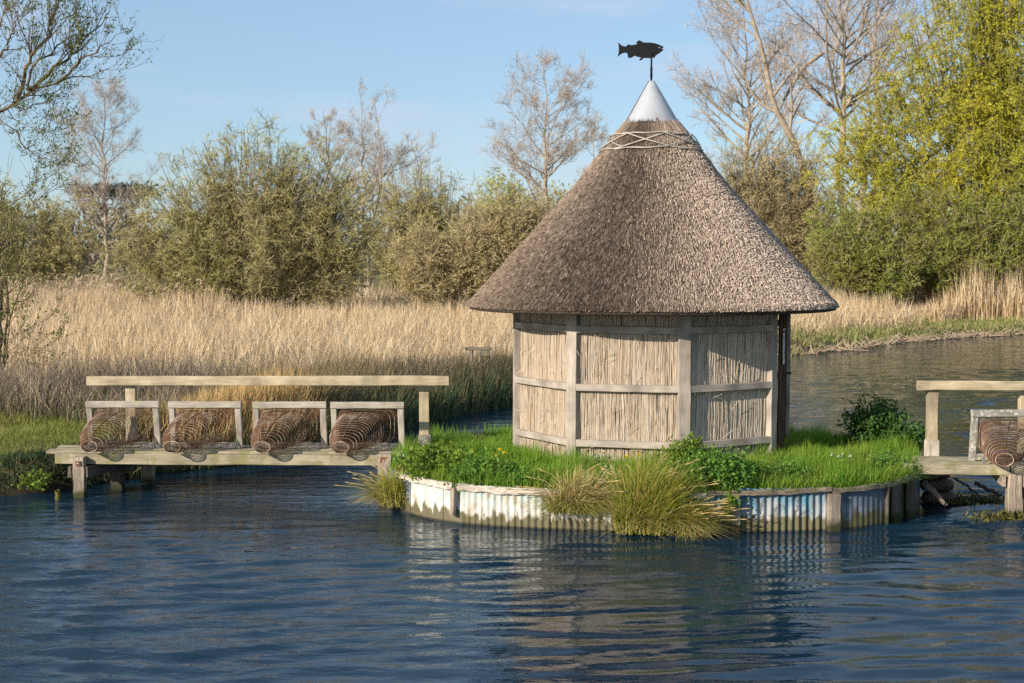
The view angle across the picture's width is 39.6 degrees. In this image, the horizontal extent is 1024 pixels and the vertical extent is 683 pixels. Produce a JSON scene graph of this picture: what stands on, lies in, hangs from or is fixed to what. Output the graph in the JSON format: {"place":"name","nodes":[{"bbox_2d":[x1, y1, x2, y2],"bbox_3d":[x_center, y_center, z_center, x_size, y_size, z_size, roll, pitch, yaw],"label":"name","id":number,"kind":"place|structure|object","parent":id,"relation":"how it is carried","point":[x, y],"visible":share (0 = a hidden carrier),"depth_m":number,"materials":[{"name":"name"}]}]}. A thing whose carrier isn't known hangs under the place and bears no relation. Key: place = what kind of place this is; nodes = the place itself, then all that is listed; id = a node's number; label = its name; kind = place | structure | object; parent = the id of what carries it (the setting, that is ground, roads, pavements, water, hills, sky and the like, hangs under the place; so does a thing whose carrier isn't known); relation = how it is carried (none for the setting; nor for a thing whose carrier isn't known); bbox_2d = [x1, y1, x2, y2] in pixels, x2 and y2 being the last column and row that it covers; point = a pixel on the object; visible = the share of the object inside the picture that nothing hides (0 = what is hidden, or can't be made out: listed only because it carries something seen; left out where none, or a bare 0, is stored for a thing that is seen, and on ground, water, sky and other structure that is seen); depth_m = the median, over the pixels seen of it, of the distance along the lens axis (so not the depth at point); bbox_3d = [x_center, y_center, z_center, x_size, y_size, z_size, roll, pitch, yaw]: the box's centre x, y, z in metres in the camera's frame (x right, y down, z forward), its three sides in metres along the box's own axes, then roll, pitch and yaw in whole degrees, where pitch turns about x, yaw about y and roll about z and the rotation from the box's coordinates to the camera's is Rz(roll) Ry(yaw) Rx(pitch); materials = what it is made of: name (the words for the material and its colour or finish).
{"place":"outdoors","nodes":[
{"label":"outdoors","id":0,"kind":"place"},
{"bbox_2d":[67,180,167,204],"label":"distant pines","id":1,"kind":"object","parent":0,"point":[112,190],"visible":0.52,"depth_m":148.72,"materials":[{"name":"green plant"}]},
{"bbox_2d":[0,394,298,466],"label":"bank grass","id":2,"kind":"structure","parent":0,"point":[51,424],"depth_m":19.96,"materials":[{"name":"green plant"}]},
{"bbox_2d":[0,335,1023,682],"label":"river","id":3,"kind":"structure","parent":0,"point":[268,573],"depth_m":12.55,"materials":[{"name":"blue liquid"}]},
{"bbox_2d":[55,489,61,499],"bbox_3d":[-5.470,1.955,17.128,0.106,0.351,0.113,0,3,0],"label":"post","id":4,"kind":"object","parent":3,"relation":"in","point":[57,494],"visible":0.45,"depth_m":17.10,"materials":[{"name":"wood"}]},
{"bbox_2d":[334,461,416,508],"bbox_3d":[-1.450,1.621,16.224,1.358,0.620,0.963,2,4,25],"label":"sedge tussock","id":5,"kind":"object","parent":3,"relation":"on","point":[388,493],"visible":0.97,"depth_m":16.18,"materials":[{"name":"plant"}]},
{"bbox_2d":[377,453,920,533],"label":"retaining wall","id":6,"kind":"structure","parent":3,"relation":"in","point":[821,508],"depth_m":15.22,"materials":[{"name":"white metal"}]},
{"bbox_2d":[394,451,405,472],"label":"white flower","id":7,"kind":"object","parent":6,"relation":"on","point":[397,460],"visible":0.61,"depth_m":16.31,"materials":[{"name":"green plant"}]},
{"bbox_2d":[721,489,739,523],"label":"ivy plant","id":8,"kind":"object","parent":6,"relation":"attached to","point":[732,499],"visible":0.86,"depth_m":14.86,"materials":[{"name":"green plant"}]},
{"bbox_2d":[576,437,753,542],"bbox_3d":[1.597,1.532,14.702,1.628,1.058,1.686,-3,4,-44],"label":"sedge tussock","id":9,"kind":"object","parent":3,"relation":"on","point":[655,496],"visible":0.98,"depth_m":14.74,"materials":[{"name":"plant"}]},
{"bbox_2d":[659,489,750,539],"bbox_3d":[1.974,1.789,14.682,1.139,0.553,0.820,0,3,0],"label":"sedge tussock","id":10,"kind":"object","parent":3,"relation":"on","point":[703,519],"visible":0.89,"depth_m":14.72,"materials":[{"name":"plant"}]},
{"bbox_2d":[922,491,956,502],"bbox_3d":[5.069,1.844,16.879,0.420,0.158,0.280,-1,3,-11],"label":"sandbag","id":11,"kind":"object","parent":3,"relation":"on","point":[945,495],"visible":0.71,"depth_m":16.78,"materials":[{"name":"brown fabric"}]},
{"bbox_2d":[920,479,953,490],"bbox_3d":[5.040,1.698,16.881,0.422,0.158,0.293,0,3,0],"label":"sandbag","id":12,"kind":"object","parent":11,"relation":"on","point":[942,484],"visible":0.66,"depth_m":16.77,"materials":[{"name":"brown fabric"}]},
{"bbox_2d":[920,474,949,479],"bbox_3d":[4.989,1.559,16.863,0.420,0.158,0.280,-1,3,-14],"label":"sandbag","id":13,"kind":"object","parent":12,"relation":"on","point":[931,476],"visible":0.35,"depth_m":16.74,"materials":[{"name":"brown fabric"}]},
{"bbox_2d":[920,491,1004,505],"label":"water weed","id":14,"kind":"object","parent":3,"relation":"on","point":[964,499],"visible":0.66,"depth_m":16.82,"materials":[{"name":"green plant"}]},
{"bbox_2d":[902,380,1023,519],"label":"walkway","id":15,"kind":"structure","parent":3,"relation":"in","point":[934,462],"depth_m":16.27,"materials":[{"name":"wood"}]},
{"bbox_2d":[968,409,1023,466],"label":"eel trap","id":16,"kind":"object","parent":15,"relation":"on","point":[1002,457],"visible":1,"depth_m":16.05,"materials":[{"name":"wicker"}]},
{"bbox_2d":[950,475,981,495],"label":"branch","id":17,"kind":"object","parent":3,"relation":"on","point":[964,484],"visible":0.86,"depth_m":17.17,"materials":[{"name":"wood"}]},
{"bbox_2d":[974,481,1003,498],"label":"branch","id":18,"kind":"object","parent":3,"relation":"on","point":[985,488],"visible":1,"depth_m":16.62,"materials":[{"name":"brown wood"}]},
{"bbox_2d":[962,506,1023,521],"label":"water weed","id":19,"kind":"object","parent":3,"relation":"on","point":[1000,515],"visible":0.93,"depth_m":15.70,"materials":[{"name":"green plant"}]},
{"bbox_2d":[0,247,1023,495],"bbox_3d":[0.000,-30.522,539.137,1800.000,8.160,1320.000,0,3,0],"label":"ground","id":20,"kind":"structure","parent":0,"point":[54,485],"depth_m":44.83,"materials":[{"name":"soil"}]},
{"bbox_2d":[0,165,49,376],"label":"willow bush","id":21,"kind":"object","parent":20,"relation":"on","point":[4,250],"visible":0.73,"depth_m":26.93,"materials":[{"name":"green plant"}]},
{"bbox_2d":[10,468,52,491],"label":"bank herb","id":22,"kind":"object","parent":20,"relation":"on","point":[35,483],"visible":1,"depth_m":17.49,"materials":[{"name":"green plant"}]},
{"bbox_2d":[0,435,109,490],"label":"bank edge growth","id":23,"kind":"object","parent":20,"relation":"on","point":[42,453],"visible":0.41,"depth_m":17.80,"materials":[{"name":"green plant"}]},
{"bbox_2d":[0,179,110,296],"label":"sallow bush","id":24,"kind":"object","parent":20,"relation":"on","point":[57,247],"visible":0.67,"depth_m":77.06,"materials":[{"name":"green plant"}]},
{"bbox_2d":[0,0,163,370],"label":"willow tree","id":25,"kind":"object","parent":20,"relation":"on","point":[35,88],"visible":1,"depth_m":21.32,"materials":[{"name":"green plant"}]},
{"bbox_2d":[47,69,167,292],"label":"bare tree","id":26,"kind":"object","parent":20,"relation":"on","point":[99,217],"visible":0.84,"depth_m":111.19,"materials":[{"name":"brown plant"}]},
{"bbox_2d":[0,272,266,313],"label":"reed plumes","id":27,"kind":"object","parent":20,"relation":"on","point":[101,279],"visible":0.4,"depth_m":59.21,"materials":[{"name":"beige plant"}]},
{"bbox_2d":[102,363,347,480],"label":"cut reeds","id":28,"kind":"object","parent":20,"relation":"on","point":[242,396],"visible":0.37,"depth_m":20.69,"materials":[{"name":"beige plant"}]},
{"bbox_2d":[87,107,398,317],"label":"sallow bush","id":29,"kind":"object","parent":20,"relation":"on","point":[313,252],"visible":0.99,"depth_m":58.92,"materials":[{"name":"green plant"}]},
{"bbox_2d":[46,375,448,497],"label":"walkway","id":30,"kind":"structure","parent":20,"relation":"on","point":[115,463],"depth_m":17.55,"materials":[{"name":"wood"}]},
{"bbox_2d":[80,401,161,452],"bbox_3d":[-4.817,1.043,17.372,0.912,0.596,0.657,0,3,1],"label":"eel trap","id":31,"kind":"object","parent":30,"relation":"on","point":[97,444],"visible":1,"depth_m":17.55,"materials":[{"name":"wicker"}]},
{"bbox_2d":[163,401,242,453],"bbox_3d":[-3.799,1.046,17.328,0.912,0.596,0.677,0,3,3],"label":"eel trap","id":32,"kind":"object","parent":30,"relation":"on","point":[173,440],"visible":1,"depth_m":17.50,"materials":[{"name":"wicker"}]},
{"bbox_2d":[251,401,326,453],"bbox_3d":[-2.739,1.047,17.306,0.912,0.596,0.644,0,3,0],"label":"eel trap","id":33,"kind":"object","parent":30,"relation":"on","point":[258,442],"visible":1,"depth_m":17.48,"materials":[{"name":"wicker"}]},
{"bbox_2d":[329,402,404,453],"bbox_3d":[-1.786,1.049,17.278,0.912,0.596,0.631,0,3,2],"label":"eel trap","id":34,"kind":"object","parent":30,"relation":"on","point":[345,444],"visible":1,"depth_m":17.44,"materials":[{"name":"wicker"}]},
{"bbox_2d":[0,336,512,424],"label":"dead stems","id":35,"kind":"object","parent":20,"relation":"on","point":[66,383],"visible":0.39,"depth_m":23.75,"materials":[{"name":"beige plant"}]},
{"bbox_2d":[0,358,512,427],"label":"rank grass","id":36,"kind":"structure","parent":20,"relation":"on","point":[35,409],"depth_m":21.79,"materials":[{"name":"plant"}]},
{"bbox_2d":[95,342,512,478],"bbox_3d":[-0.195,0.541,29.567,3.419,1.430,24.806,2,4,25],"label":"sedge fringe","id":37,"kind":"object","parent":20,"relation":"on","point":[443,405],"visible":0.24,"depth_m":24.94,"materials":[{"name":"plant"}]},
{"bbox_2d":[298,106,362,281],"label":"bare tree","id":38,"kind":"object","parent":20,"relation":"on","point":[330,118],"visible":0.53,"depth_m":121.17,"materials":[{"name":"brown plant"}]},
{"bbox_2d":[308,76,442,293],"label":"bare tree","id":39,"kind":"object","parent":20,"relation":"on","point":[380,154],"visible":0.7,"depth_m":110.70,"materials":[{"name":"brown plant"}]},
{"bbox_2d":[383,135,444,220],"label":"bare tree","id":40,"kind":"object","parent":20,"relation":"on","point":[426,163],"visible":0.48,"depth_m":123.97,"materials":[{"name":"brown plant"}]},
{"bbox_2d":[360,143,492,306],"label":"sallow bush","id":41,"kind":"object","parent":20,"relation":"on","point":[414,212],"visible":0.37,"depth_m":69.05,"materials":[{"name":"green plant"}]},
{"bbox_2d":[0,273,929,378],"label":"reed bed","id":42,"kind":"object","parent":20,"relation":"on","point":[383,320],"visible":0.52,"depth_m":41.81,"materials":[{"name":"beige plant"}]},
{"bbox_2d":[381,180,556,317],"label":"sallow bush","id":43,"kind":"object","parent":20,"relation":"on","point":[451,269],"visible":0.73,"depth_m":57.06,"materials":[{"name":"brown plant"}]},
{"bbox_2d":[465,347,491,368],"bbox_3d":[-0.697,0.517,29.300,0.557,0.815,0.344,0,3,0],"label":"timber stand","id":44,"kind":"object","parent":20,"relation":"on","point":[485,352],"visible":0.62,"depth_m":29.14,"materials":[{"name":"beige wood"}]},
{"bbox_2d":[12,169,999,277],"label":"distant woodland","id":45,"kind":"object","parent":20,"relation":"on","point":[98,234],"visible":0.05,"depth_m":198.71,"materials":[{"name":"plant"}]},
{"bbox_2d":[456,163,572,236],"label":"willow bush","id":46,"kind":"object","parent":20,"relation":"on","point":[503,184],"visible":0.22,"depth_m":103.50,"materials":[{"name":"brown plant"}]},
{"bbox_2d":[476,48,612,215],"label":"bare tree","id":47,"kind":"object","parent":20,"relation":"on","point":[551,152],"visible":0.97,"depth_m":94.06,"materials":[{"name":"brown plant"}]},
{"bbox_2d":[556,110,610,196],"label":"bare tree","id":48,"kind":"object","parent":20,"relation":"on","point":[593,130],"visible":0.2,"depth_m":108.82,"materials":[{"name":"brown plant"}]},
{"bbox_2d":[664,0,836,195],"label":"bare tree","id":49,"kind":"object","parent":20,"relation":"on","point":[746,124],"visible":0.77,"depth_m":88.99,"materials":[{"name":"brown plant"}]},
{"bbox_2d":[705,0,822,214],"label":"leaning tree","id":50,"kind":"object","parent":20,"relation":"on","point":[776,110],"visible":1,"depth_m":73.33,"materials":[{"name":"brown plant"}]},
{"bbox_2d":[704,123,846,281],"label":"hazel bush","id":51,"kind":"object","parent":20,"relation":"on","point":[781,215],"visible":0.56,"depth_m":72.79,"materials":[{"name":"brown plant"}]},
{"bbox_2d":[773,0,953,298],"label":"bare tree","id":52,"kind":"object","parent":20,"relation":"on","point":[862,71],"visible":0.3,"depth_m":91.47,"materials":[{"name":"brown plant"}]},
{"bbox_2d":[706,0,1023,296],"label":"bare tree","id":53,"kind":"object","parent":20,"relation":"on","point":[834,85],"visible":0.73,"depth_m":77.16,"materials":[{"name":"brown plant"}]},
{"bbox_2d":[771,50,824,123],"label":"broken limb","id":54,"kind":"object","parent":53,"relation":"attached to","point":[819,54],"visible":0.66,"depth_m":74.80,"materials":[{"name":"brown plant"}]},
{"bbox_2d":[795,191,938,306],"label":"thorn bush","id":55,"kind":"object","parent":20,"relation":"on","point":[859,265],"visible":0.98,"depth_m":62.06,"materials":[{"name":"green plant"}]},
{"bbox_2d":[791,258,1023,327],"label":"reeds","id":56,"kind":"object","parent":20,"relation":"on","point":[989,304],"visible":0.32,"depth_m":61.26,"materials":[{"name":"beige plant"}]},
{"bbox_2d":[791,313,1023,355],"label":"bank grass","id":57,"kind":"structure","parent":20,"relation":"on","point":[855,331],"depth_m":52.31,"materials":[{"name":"green plant"}]},
{"bbox_2d":[791,326,1023,354],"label":"bank debris","id":58,"kind":"object","parent":20,"relation":"on","point":[899,340],"visible":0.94,"depth_m":49.93,"materials":[{"name":"beige plant"}]},
{"bbox_2d":[798,0,1023,254],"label":"yellow willow","id":59,"kind":"object","parent":20,"relation":"on","point":[981,122],"visible":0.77,"depth_m":64.62,"materials":[{"name":"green plant"}]},
{"bbox_2d":[873,163,1023,313],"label":"thorn bush","id":60,"kind":"object","parent":20,"relation":"on","point":[961,238],"visible":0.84,"depth_m":62.87,"materials":[{"name":"green plant"}]},
{"bbox_2d":[885,231,1023,306],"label":"bramble patch","id":61,"kind":"object","parent":20,"relation":"on","point":[915,291],"visible":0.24,"depth_m":63.29,"materials":[{"name":"green plant"}]},
{"bbox_2d":[0,0,1023,246],"label":"sky","id":62,"kind":"structure","parent":0,"point":[215,61],"materials":[{"name":"blue"}]},
{"bbox_2d":[470,447,906,522],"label":"island ground","id":63,"kind":"structure","parent":0,"point":[903,504],"depth_m":15.79,"materials":[{"name":"brown soil"}]},
{"bbox_2d":[392,437,474,480],"bbox_3d":[-0.852,1.333,16.107,1.025,0.519,0.869,0,3,0],"label":"leafy plant","id":64,"kind":"object","parent":63,"relation":"on","point":[431,456],"visible":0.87,"depth_m":16.02,"materials":[{"name":"green plant"}]},
{"bbox_2d":[443,446,524,492],"bbox_3d":[-0.296,1.409,15.609,0.907,0.472,0.659,0,3,0],"label":"leafy plant","id":65,"kind":"object","parent":63,"relation":"on","point":[474,465],"visible":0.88,"depth_m":15.55,"materials":[{"name":"green plant"}]},
{"bbox_2d":[503,464,559,486],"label":"leafy plant","id":66,"kind":"object","parent":63,"relation":"on","point":[521,477],"visible":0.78,"depth_m":15.39,"materials":[{"name":"green plant"}]},
{"bbox_2d":[505,458,646,523],"bbox_3d":[0.783,1.541,14.885,2.035,0.662,1.114,0,3,0],"label":"sedge tussock","id":67,"kind":"object","parent":63,"relation":"on","point":[568,501],"visible":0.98,"depth_m":14.94,"materials":[{"name":"plant"}]},
{"bbox_2d":[590,450,615,477],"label":"white flower","id":68,"kind":"object","parent":63,"relation":"on","point":[597,468],"visible":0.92,"depth_m":15.44,"materials":[{"name":"green plant"}]},
{"bbox_2d":[600,464,627,486],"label":"white flower","id":69,"kind":"object","parent":63,"relation":"on","point":[609,474],"visible":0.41,"depth_m":15.22,"materials":[{"name":"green plant"}]},
{"bbox_2d":[467,40,838,465],"bbox_3d":[1.744,-1.114,17.954,4.652,5.329,4.618,0,3,0],"label":"thatched hut","id":70,"kind":"object","parent":63,"relation":"on","point":[650,280],"visible":0.94,"depth_m":16.65,"materials":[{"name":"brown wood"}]},
{"bbox_2d":[380,454,926,492],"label":"edge grass","id":71,"kind":"structure","parent":63,"relation":"on","point":[889,476],"depth_m":15.45,"materials":[{"name":"green plant"}]},
{"bbox_2d":[390,417,921,497],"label":"island grass","id":72,"kind":"structure","parent":63,"relation":"on","point":[817,448],"depth_m":16.38,"materials":[{"name":"green plant"}]},
{"bbox_2d":[652,431,723,474],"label":"hemlock plant","id":73,"kind":"object","parent":63,"relation":"on","point":[688,446],"visible":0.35,"depth_m":15.41,"materials":[{"name":"green plant"}]},
{"bbox_2d":[665,442,761,504],"bbox_3d":[2.156,1.373,15.224,1.040,0.631,1.012,0,3,0],"label":"hemlock plant","id":74,"kind":"object","parent":63,"relation":"on","point":[727,466],"visible":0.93,"depth_m":15.00,"materials":[{"name":"green plant"}]},
{"bbox_2d":[745,449,817,486],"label":"nettle plant","id":75,"kind":"object","parent":63,"relation":"on","point":[782,468],"visible":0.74,"depth_m":15.39,"materials":[{"name":"green plant"}]},
{"bbox_2d":[831,451,852,468],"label":"white flower","id":76,"kind":"object","parent":63,"relation":"on","point":[842,459],"visible":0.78,"depth_m":15.95,"materials":[{"name":"green plant"}]},
{"bbox_2d":[835,389,912,447],"bbox_3d":[4.681,1.040,18.368,0.985,0.852,0.941,1,3,16],"label":"dark shrub","id":77,"kind":"object","parent":63,"relation":"on","point":[867,425],"visible":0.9,"depth_m":18.20,"materials":[{"name":"green plant"}]},
{"bbox_2d":[856,447,919,471],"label":"nettle plant","id":78,"kind":"object","parent":63,"relation":"on","point":[881,461],"visible":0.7,"depth_m":16.07,"materials":[{"name":"green plant"}]},
{"bbox_2d":[879,416,924,452],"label":"dark shrub","id":79,"kind":"object","parent":63,"relation":"on","point":[917,434],"visible":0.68,"depth_m":17.88,"materials":[{"name":"green plant"}]},
{"bbox_2d":[921,480,946,505],"bbox_3d":[4.827,1.726,16.231,0.110,0.222,0.458,-1,3,-18],"label":"driftwood","id":80,"kind":"object","parent":63,"relation":"on","point":[928,487],"visible":1,"depth_m":16.26,"materials":[{"name":"wood"}]}
]}

